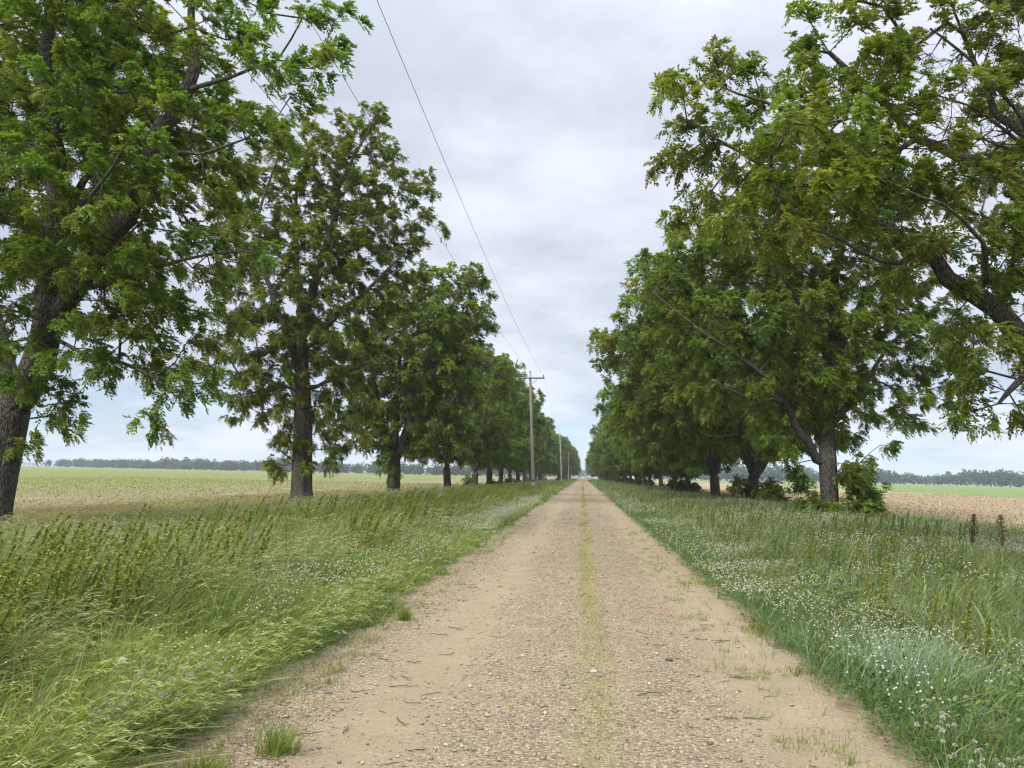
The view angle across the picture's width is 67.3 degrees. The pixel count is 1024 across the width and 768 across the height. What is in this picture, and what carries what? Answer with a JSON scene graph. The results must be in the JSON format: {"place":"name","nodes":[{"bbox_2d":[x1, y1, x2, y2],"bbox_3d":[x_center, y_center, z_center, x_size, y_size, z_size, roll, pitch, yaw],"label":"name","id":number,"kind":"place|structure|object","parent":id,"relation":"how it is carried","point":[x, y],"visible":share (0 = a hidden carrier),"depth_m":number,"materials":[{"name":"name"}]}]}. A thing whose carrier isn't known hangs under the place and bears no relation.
{"place":"outdoors","nodes":[
{"label":"outdoors","id":0,"kind":"place"},
{"bbox_2d":[0,0,1023,485],"label":"sky","id":1,"kind":"structure","parent":0,"point":[535,111],"materials":[{"name":"white"}]},
{"bbox_2d":[14,465,1023,733],"bbox_3d":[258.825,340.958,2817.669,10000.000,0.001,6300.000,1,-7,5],"label":"ground","id":2,"kind":"structure","parent":0,"point":[92,473],"depth_m":106.47,"materials":[{"name":"soil"}]},
{"bbox_2d":[0,558,15,587],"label":"tall weed","id":3,"kind":"object","parent":2,"relation":"on","point":[3,573],"visible":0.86,"depth_m":5.25,"materials":[{"name":"green plant"}]},
{"bbox_2d":[0,565,16,605],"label":"tall weed","id":4,"kind":"object","parent":2,"relation":"on","point":[9,577],"visible":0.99,"depth_m":4.61,"materials":[{"name":"green plant"}]},
{"bbox_2d":[0,542,16,571],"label":"tall weed","id":5,"kind":"object","parent":2,"relation":"on","point":[11,555],"visible":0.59,"depth_m":6.56,"materials":[{"name":"green plant"}]},
{"bbox_2d":[0,553,22,618],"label":"tall weed","id":6,"kind":"object","parent":2,"relation":"on","point":[20,556],"visible":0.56,"depth_m":5.44,"materials":[{"name":"green plant"}]},
{"bbox_2d":[0,578,29,653],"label":"tall weed","id":7,"kind":"object","parent":2,"relation":"on","point":[15,602],"visible":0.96,"depth_m":4.55,"materials":[{"name":"green plant"}]},
{"bbox_2d":[0,605,30,645],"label":"tall weed","id":8,"kind":"object","parent":2,"relation":"on","point":[26,608],"visible":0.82,"depth_m":4.53,"materials":[{"name":"green plant"}]},
{"bbox_2d":[7,574,30,647],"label":"tall weed","id":9,"kind":"object","parent":2,"relation":"on","point":[23,599],"visible":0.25,"depth_m":5.18,"materials":[{"name":"green plant"}]},
{"bbox_2d":[15,581,34,642],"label":"tall weed","id":10,"kind":"object","parent":2,"relation":"on","point":[29,600],"visible":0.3,"depth_m":5.24,"materials":[{"name":"green plant"}]},
{"bbox_2d":[0,551,55,633],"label":"tall weed","id":11,"kind":"object","parent":2,"relation":"on","point":[28,587],"visible":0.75,"depth_m":4.70,"materials":[{"name":"green plant"}]},
{"bbox_2d":[14,533,54,597],"bbox_3d":[-4.024,1.761,6.404,0.448,1.049,0.161,-1,-7,17],"label":"tall weed","id":12,"kind":"object","parent":2,"relation":"on","point":[50,536],"visible":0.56,"depth_m":6.39,"materials":[{"name":"green plant"}]},
{"bbox_2d":[25,590,44,651],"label":"tall weed","id":13,"kind":"object","parent":2,"relation":"on","point":[37,608],"visible":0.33,"depth_m":5.48,"materials":[{"name":"green plant"}]},
{"bbox_2d":[21,561,50,632],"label":"tall weed","id":14,"kind":"object","parent":2,"relation":"on","point":[41,575],"visible":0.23,"depth_m":5.40,"materials":[{"name":"green plant"}]},
{"bbox_2d":[26,552,65,650],"bbox_3d":[-3.284,1.681,5.426,0.430,1.007,0.154,-4,-9,39],"label":"tall weed","id":15,"kind":"object","parent":2,"relation":"on","point":[53,576],"visible":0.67,"depth_m":5.42,"materials":[{"name":"green plant"}]},
{"bbox_2d":[37,536,59,586],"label":"tall weed","id":16,"kind":"object","parent":2,"relation":"on","point":[51,549],"visible":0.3,"depth_m":6.91,"materials":[{"name":"green plant"}]},
{"bbox_2d":[33,527,65,571],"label":"tall weed","id":17,"kind":"object","parent":2,"relation":"on","point":[60,530],"visible":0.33,"depth_m":7.33,"materials":[{"name":"green plant"}]},
{"bbox_2d":[43,567,64,637],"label":"tall weed","id":18,"kind":"object","parent":2,"relation":"on","point":[60,571],"visible":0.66,"depth_m":5.63,"materials":[{"name":"green plant"}]},
{"bbox_2d":[54,587,69,628],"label":"tall weed","id":19,"kind":"object","parent":2,"relation":"on","point":[65,595],"visible":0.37,"depth_m":5.75,"materials":[{"name":"green plant"}]},
{"bbox_2d":[46,583,77,648],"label":"tall weed","id":20,"kind":"object","parent":2,"relation":"on","point":[75,586],"visible":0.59,"depth_m":5.60,"materials":[{"name":"green plant"}]},
{"bbox_2d":[48,543,80,620],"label":"tall weed","id":21,"kind":"object","parent":2,"relation":"on","point":[73,561],"visible":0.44,"depth_m":6.54,"materials":[{"name":"green plant"}]},
{"bbox_2d":[56,562,83,627],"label":"tall weed","id":22,"kind":"object","parent":2,"relation":"on","point":[80,568],"visible":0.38,"depth_m":5.91,"materials":[{"name":"green plant"}]},
{"bbox_2d":[51,565,89,618],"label":"tall weed","id":23,"kind":"object","parent":2,"relation":"on","point":[80,576],"visible":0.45,"depth_m":5.89,"materials":[{"name":"green plant"}]},
{"bbox_2d":[61,535,89,587],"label":"tall weed","id":24,"kind":"object","parent":2,"relation":"on","point":[80,549],"visible":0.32,"depth_m":6.68,"materials":[{"name":"green plant"}]},
{"bbox_2d":[60,573,103,640],"bbox_3d":[-3.264,1.826,5.771,0.342,0.802,0.123,2,-7,-5],"label":"tall weed","id":25,"kind":"object","parent":2,"relation":"on","point":[91,587],"visible":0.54,"depth_m":5.78,"materials":[{"name":"green plant"}]},
{"bbox_2d":[63,558,103,628],"bbox_3d":[-3.348,1.791,5.925,0.382,0.904,0.146,1,-7,1],"label":"tall weed","id":26,"kind":"object","parent":2,"relation":"on","point":[88,580],"visible":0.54,"depth_m":5.92,"materials":[{"name":"green plant"}]},
{"bbox_2d":[70,562,103,640],"bbox_3d":[-3.296,1.804,5.893,0.298,0.873,0.143,1,-7,0],"label":"tall weed","id":27,"kind":"object","parent":2,"relation":"on","point":[100,569],"visible":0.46,"depth_m":5.91,"materials":[{"name":"green plant"}]},
{"bbox_2d":[78,537,103,594],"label":"tall weed","id":28,"kind":"object","parent":2,"relation":"on","point":[100,539],"visible":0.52,"depth_m":7.25,"materials":[{"name":"green plant"}]},
{"bbox_2d":[78,569,105,635],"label":"tall weed","id":29,"kind":"object","parent":2,"relation":"on","point":[99,582],"visible":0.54,"depth_m":5.90,"materials":[{"name":"green plant"}]},
{"bbox_2d":[93,554,112,606],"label":"tall weed","id":30,"kind":"object","parent":2,"relation":"on","point":[109,560],"visible":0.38,"depth_m":6.54,"materials":[{"name":"green plant"}]},
{"bbox_2d":[94,577,129,637],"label":"tall weed","id":31,"kind":"object","parent":2,"relation":"on","point":[125,580],"visible":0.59,"depth_m":5.96,"materials":[{"name":"green plant"}]},
{"bbox_2d":[102,550,122,633],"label":"tall weed","id":32,"kind":"object","parent":2,"relation":"on","point":[116,577],"visible":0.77,"depth_m":5.92,"materials":[{"name":"green plant"}]},
{"bbox_2d":[104,549,130,606],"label":"tall weed","id":33,"kind":"object","parent":2,"relation":"on","point":[126,551],"visible":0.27,"depth_m":6.29,"materials":[{"name":"green plant"}]},
{"bbox_2d":[117,567,133,613],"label":"tall weed","id":34,"kind":"object","parent":2,"relation":"on","point":[130,576],"visible":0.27,"depth_m":6.34,"materials":[{"name":"green plant"}]},
{"bbox_2d":[118,549,138,602],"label":"tall weed","id":35,"kind":"object","parent":2,"relation":"on","point":[130,561],"visible":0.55,"depth_m":6.76,"materials":[{"name":"green plant"}]},
{"bbox_2d":[120,569,139,610],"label":"tall weed","id":36,"kind":"object","parent":2,"relation":"on","point":[130,583],"visible":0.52,"depth_m":6.28,"materials":[{"name":"green plant"}]},
{"bbox_2d":[119,536,151,599],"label":"tall weed","id":37,"kind":"object","parent":2,"relation":"on","point":[140,555],"visible":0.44,"depth_m":6.41,"materials":[{"name":"green plant"}]},
{"bbox_2d":[120,550,155,625],"bbox_3d":[-3.135,1.836,6.343,0.292,0.922,0.177,7,-9,-39],"label":"tall weed","id":38,"kind":"object","parent":2,"relation":"on","point":[143,575],"visible":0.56,"depth_m":6.38,"materials":[{"name":"green plant"}]},
{"bbox_2d":[140,521,192,593],"bbox_3d":[-3.230,1.823,7.072,0.476,1.116,0.171,4,-7,-24],"label":"tall weed","id":39,"kind":"object","parent":2,"relation":"on","point":[166,554],"visible":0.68,"depth_m":7.11,"materials":[{"name":"green plant"}]},
{"bbox_2d":[161,548,183,598],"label":"tall weed","id":40,"kind":"object","parent":2,"relation":"on","point":[178,555],"visible":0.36,"depth_m":7.05,"materials":[{"name":"green plant"}]},
{"bbox_2d":[171,556,187,605],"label":"tall weed","id":41,"kind":"object","parent":2,"relation":"on","point":[182,570],"visible":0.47,"depth_m":6.82,"materials":[{"name":"green plant"}]},
{"bbox_2d":[0,0,374,525],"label":"pecan tree","id":42,"kind":"object","parent":2,"relation":"on","point":[83,59],"visible":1,"depth_m":18.00,"materials":[{"name":"green plant"}]},
{"bbox_2d":[178,569,200,610],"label":"tall weed","id":43,"kind":"object","parent":2,"relation":"on","point":[194,578],"visible":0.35,"depth_m":6.92,"materials":[{"name":"green plant"}]},
{"bbox_2d":[0,482,540,587],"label":"weed growth","id":44,"kind":"object","parent":2,"relation":"on","point":[416,505],"visible":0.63,"depth_m":13.39,"materials":[{"name":"green plant"}]},
{"bbox_2d":[54,456,555,476],"bbox_3d":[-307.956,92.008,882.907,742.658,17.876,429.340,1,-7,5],"label":"distant woods","id":45,"kind":"object","parent":2,"relation":"on","point":[198,464],"visible":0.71,"depth_m":876.42,"materials":[{"name":"green plant"}]},
{"bbox_2d":[191,94,451,500],"bbox_3d":[-10.050,-4.404,39.790,13.712,21.519,7.498,1,-7,5],"label":"pecan tree","id":46,"kind":"object","parent":2,"relation":"on","point":[301,326],"visible":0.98,"depth_m":39.09,"materials":[{"name":"green plant"}]},
{"bbox_2d":[324,258,500,492],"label":"pecan tree","id":47,"kind":"object","parent":2,"relation":"on","point":[409,377],"visible":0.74,"depth_m":56.24,"materials":[{"name":"green plant"}]},
{"bbox_2d":[379,310,516,488],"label":"pecan tree","id":48,"kind":"object","parent":2,"relation":"on","point":[489,414],"visible":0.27,"depth_m":77.29,"materials":[{"name":"green plant"}]},
{"bbox_2d":[424,339,535,485],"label":"pecan tree","id":49,"kind":"object","parent":2,"relation":"on","point":[506,452],"visible":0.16,"depth_m":95.16,"materials":[{"name":"green plant"}]},
{"bbox_2d":[449,362,549,484],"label":"pecan tree","id":50,"kind":"object","parent":2,"relation":"on","point":[538,423],"visible":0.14,"depth_m":112.07,"materials":[{"name":"green plant"}]},
{"bbox_2d":[470,380,545,483],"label":"pecan tree","id":51,"kind":"object","parent":2,"relation":"on","point":[537,449],"visible":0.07,"depth_m":131.16,"materials":[{"name":"green plant"}]},
{"bbox_2d":[0,478,1023,767],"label":"verge grass","id":52,"kind":"structure","parent":2,"relation":"on","point":[50,694],"depth_m":7.25,"materials":[{"name":"plant"}]},
{"bbox_2d":[4,488,1023,767],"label":"clover","id":53,"kind":"object","parent":2,"relation":"on","point":[801,653],"depth_m":8.26,"materials":[{"name":"plant"}]},
{"bbox_2d":[483,404,546,482],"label":"pecan tree","id":54,"kind":"object","parent":2,"relation":"on","point":[509,479],"visible":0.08,"depth_m":147.11,"materials":[{"name":"green plant"}]},
{"bbox_2d":[13,476,1023,528],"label":"field stubble","id":55,"kind":"object","parent":2,"relation":"on","point":[411,485],"visible":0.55,"depth_m":65.86,"materials":[{"name":"plant"}]},
{"bbox_2d":[516,371,544,486],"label":"power pole","id":56,"kind":"object","parent":2,"relation":"on","point":[530,378],"visible":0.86,"depth_m":66.09,"materials":[{"name":"grey wood"}]},
{"bbox_2d":[189,0,548,433],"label":"power wire","id":57,"kind":"object","parent":56,"relation":"attached to","point":[326,167],"visible":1,"depth_m":13.84,"materials":[{"name":"metal"}]},
{"bbox_2d":[205,0,550,430],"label":"power wire","id":58,"kind":"object","parent":56,"relation":"attached to","point":[329,157],"visible":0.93,"depth_m":17.17,"materials":[{"name":"metal"}]},
{"bbox_2d":[298,1,560,434],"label":"power wire","id":59,"kind":"object","parent":56,"relation":"attached to","point":[392,159],"visible":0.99,"depth_m":17.95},
{"bbox_2d":[377,1,564,439],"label":"power wire","id":60,"kind":"object","parent":56,"relation":"attached to","point":[442,156],"visible":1,"depth_m":16.89,"materials":[{"name":"metal"}]},
{"bbox_2d":[506,415,555,481],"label":"pecan tree","id":61,"kind":"object","parent":2,"relation":"on","point":[549,447],"visible":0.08,"depth_m":164.61,"materials":[{"name":"green plant"}]},
{"bbox_2d":[519,401,555,481],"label":"pecan tree","id":62,"kind":"object","parent":2,"relation":"on","point":[524,473],"depth_m":181.85,"materials":[{"name":"green plant"}]},
{"bbox_2d":[526,427,556,480],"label":"pecan tree","id":63,"kind":"object","parent":2,"relation":"on","point":[543,469],"visible":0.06,"depth_m":200.64,"materials":[{"name":"green plant"}]},
{"bbox_2d":[526,426,562,480],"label":"pecan tree","id":64,"kind":"object","parent":2,"relation":"on","point":[555,453],"visible":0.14,"depth_m":220.12,"materials":[{"name":"green plant"}]},
{"bbox_2d":[537,427,561,479],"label":"pecan tree","id":65,"kind":"object","parent":2,"relation":"on","point":[554,471],"visible":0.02,"depth_m":237.19,"materials":[{"name":"green plant"}]},
{"bbox_2d":[537,424,563,479],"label":"pecan tree","id":66,"kind":"object","parent":2,"relation":"on","point":[541,475],"visible":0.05,"depth_m":256.40,"materials":[{"name":"green plant"}]},
{"bbox_2d":[546,434,576,479],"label":"pecan tree","id":67,"kind":"object","parent":2,"relation":"on","point":[567,449],"visible":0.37,"depth_m":273.61,"materials":[{"name":"green plant"}]},
{"bbox_2d":[554,436,578,479],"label":"pecan tree","id":68,"kind":"object","parent":2,"relation":"on","point":[565,464],"visible":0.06,"depth_m":292.24,"materials":[{"name":"green plant"}]},
{"bbox_2d":[587,441,620,481],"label":"pecan tree","id":69,"kind":"object","parent":2,"relation":"on","point":[611,474],"visible":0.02,"depth_m":237.52,"materials":[{"name":"green plant"}]},
{"bbox_2d":[585,423,634,483],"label":"pecan tree","id":70,"kind":"object","parent":2,"relation":"on","point":[595,462],"visible":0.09,"depth_m":183.33,"materials":[{"name":"green plant"}]},
{"bbox_2d":[595,425,636,483],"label":"pecan tree","id":71,"kind":"object","parent":2,"relation":"on","point":[600,447],"visible":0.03,"depth_m":166.01,"materials":[{"name":"green plant"}]},
{"bbox_2d":[597,420,654,484],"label":"pecan tree","id":72,"kind":"object","parent":2,"relation":"on","point":[638,481],"visible":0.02,"depth_m":146.65,"materials":[{"name":"green plant"}]},
{"bbox_2d":[594,412,670,486],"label":"pecan tree","id":73,"kind":"object","parent":2,"relation":"on","point":[607,461],"visible":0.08,"depth_m":130.49,"materials":[{"name":"green plant"}]},
{"bbox_2d":[604,428,671,487],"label":"pecan tree","id":74,"kind":"object","parent":2,"relation":"on","point":[615,440],"visible":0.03,"depth_m":112.31,"materials":[{"name":"green plant"}]},
{"bbox_2d":[618,402,696,488],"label":"pecan tree","id":75,"kind":"object","parent":2,"relation":"on","point":[671,484],"visible":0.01,"depth_m":95.09,"materials":[{"name":"green plant"}]},
{"bbox_2d":[600,375,739,492],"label":"pecan tree","id":76,"kind":"object","parent":2,"relation":"on","point":[688,473],"visible":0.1,"depth_m":82.45,"materials":[{"name":"green plant"}]},
{"bbox_2d":[592,294,776,495],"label":"pecan tree","id":77,"kind":"object","parent":2,"relation":"on","point":[711,464],"visible":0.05,"depth_m":64.81,"materials":[{"name":"green plant"}]},
{"bbox_2d":[586,226,873,502],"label":"pecan tree","id":78,"kind":"object","parent":2,"relation":"on","point":[663,413],"visible":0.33,"depth_m":49.04,"materials":[{"name":"green plant"}]},
{"bbox_2d":[617,106,983,518],"bbox_3d":[12.211,-2.984,33.020,15.262,18.547,6.536,1,-7,5],"label":"pecan tree","id":79,"kind":"object","parent":2,"relation":"on","point":[740,353],"visible":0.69,"depth_m":32.21,"materials":[{"name":"green plant"}]},
{"bbox_2d":[806,543,812,572],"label":"tall weed","id":80,"kind":"object","parent":2,"relation":"on","point":[810,552],"visible":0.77,"depth_m":11.91,"materials":[{"name":"green plant"}]},
{"bbox_2d":[643,494,991,565],"bbox_3d":[9.216,4.740,28.396,6.837,0.849,31.007,1,-7,5],"label":"weed growth","id":81,"kind":"object","parent":2,"relation":"on","point":[893,542],"visible":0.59,"depth_m":20.80,"materials":[{"name":"green plant"}]},
{"bbox_2d":[643,0,1023,443],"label":"pecan tree","id":82,"kind":"object","parent":2,"relation":"on","point":[898,49],"visible":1,"depth_m":15.57,"materials":[{"name":"green plant"}]},
{"bbox_2d":[827,537,839,575],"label":"tall weed","id":83,"kind":"object","parent":2,"relation":"on","point":[835,544],"visible":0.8,"depth_m":11.41,"materials":[{"name":"green plant"}]},
{"bbox_2d":[644,464,1023,486],"bbox_3d":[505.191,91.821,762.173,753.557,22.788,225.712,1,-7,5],"label":"distant woods","id":84,"kind":"object","parent":2,"relation":"on","point":[1000,478],"visible":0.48,"depth_m":790.14,"materials":[{"name":"green plant"}]},
{"bbox_2d":[811,572,858,614],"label":"broadleaf weed","id":85,"kind":"object","parent":2,"relation":"on","point":[836,596],"visible":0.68,"depth_m":8.49,"materials":[{"name":"green plant"}]},
{"bbox_2d":[834,541,841,580],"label":"tall weed","id":86,"kind":"object","parent":2,"relation":"on","point":[838,549],"visible":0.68,"depth_m":11.53,"materials":[{"name":"green plant"}]},
{"bbox_2d":[753,604,932,662],"bbox_3d":[3.108,2.290,7.079,1.547,0.445,1.486,-3,-8,32],"label":"clover patch","id":87,"kind":"object","parent":2,"relation":"on","point":[831,630],"visible":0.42,"depth_m":7.09,"materials":[{"name":"plant"}]},
{"bbox_2d":[862,573,869,611],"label":"tall weed","id":88,"kind":"object","parent":2,"relation":"on","point":[868,585],"visible":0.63,"depth_m":9.00,"materials":[{"name":"green plant"}]},
{"bbox_2d":[872,573,885,618],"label":"tall weed","id":89,"kind":"object","parent":2,"relation":"on","point":[882,590],"visible":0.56,"depth_m":8.50,"materials":[{"name":"green plant"}]},
{"bbox_2d":[876,535,884,575],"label":"tall weed","id":90,"kind":"object","parent":2,"relation":"on","point":[880,555],"visible":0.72,"depth_m":11.21,"materials":[{"name":"green plant"}]},
{"bbox_2d":[879,570,890,625],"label":"tall weed","id":91,"kind":"object","parent":2,"relation":"on","point":[887,585],"visible":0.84,"depth_m":8.35,"materials":[{"name":"green plant"}]},
{"bbox_2d":[787,615,1023,722],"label":"clover patch","id":92,"kind":"object","parent":2,"relation":"on","point":[907,662],"visible":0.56,"depth_m":5.75,"materials":[{"name":"plant"}]},
{"bbox_2d":[927,596,939,636],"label":"tall weed","id":93,"kind":"object","parent":2,"relation":"on","point":[935,608],"visible":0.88,"depth_m":7.48,"materials":[{"name":"green plant"}]},
{"bbox_2d":[945,538,952,575],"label":"tall weed","id":94,"kind":"object","parent":2,"relation":"on","point":[948,542],"visible":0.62,"depth_m":11.50,"materials":[{"name":"green plant"}]},
{"bbox_2d":[946,592,956,632],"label":"tall weed","id":95,"kind":"object","parent":2,"relation":"on","point":[953,599],"visible":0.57,"depth_m":7.72,"materials":[{"name":"green plant"}]},
{"bbox_2d":[956,589,975,660],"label":"tall weed","id":96,"kind":"object","parent":2,"relation":"on","point":[968,626],"visible":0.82,"depth_m":6.59,"materials":[{"name":"green plant"}]},
{"bbox_2d":[964,513,982,558],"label":"dock plant","id":97,"kind":"object","parent":2,"relation":"on","point":[972,532],"visible":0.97,"depth_m":14.06,"materials":[{"name":"brown plant"}]},
{"bbox_2d":[978,618,993,668],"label":"tall weed","id":98,"kind":"object","parent":2,"relation":"on","point":[989,632],"visible":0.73,"depth_m":6.21,"materials":[{"name":"green plant"}]},
{"bbox_2d":[990,560,1002,613],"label":"tall weed","id":99,"kind":"object","parent":2,"relation":"on","point":[997,578],"visible":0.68,"depth_m":8.19,"materials":[{"name":"green plant"}]},
{"bbox_2d":[990,514,1011,556],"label":"dock plant","id":100,"kind":"object","parent":2,"relation":"on","point":[1001,528],"visible":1,"depth_m":13.64,"materials":[{"name":"brown plant"}]},
{"bbox_2d":[100,477,1023,767],"bbox_3d":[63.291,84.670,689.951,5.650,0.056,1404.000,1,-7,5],"label":"road","id":101,"kind":"structure","parent":0,"point":[444,641],"depth_m":5.81,"materials":[{"name":"gravel"}]},
{"bbox_2d":[177,743,257,767],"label":"grass tuft","id":102,"kind":"object","parent":101,"relation":"on","point":[202,764],"visible":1,"depth_m":3.93,"materials":[{"name":"plant"}]},
{"bbox_2d":[239,711,344,760],"bbox_3d":[-1.233,1.961,4.274,0.615,0.263,0.446,1,-7,5],"label":"grass tuft","id":103,"kind":"object","parent":101,"relation":"on","point":[272,745],"visible":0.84,"depth_m":4.26,"materials":[{"name":"plant"}]},
{"bbox_2d":[386,605,416,620],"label":"grass tuft","id":104,"kind":"object","parent":101,"relation":"on","point":[402,616],"visible":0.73,"depth_m":8.19,"materials":[{"name":"plant"}]},
{"bbox_2d":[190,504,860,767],"bbox_3d":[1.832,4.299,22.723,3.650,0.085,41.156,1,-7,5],"label":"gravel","id":105,"kind":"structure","parent":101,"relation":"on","point":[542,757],"depth_m":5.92,"materials":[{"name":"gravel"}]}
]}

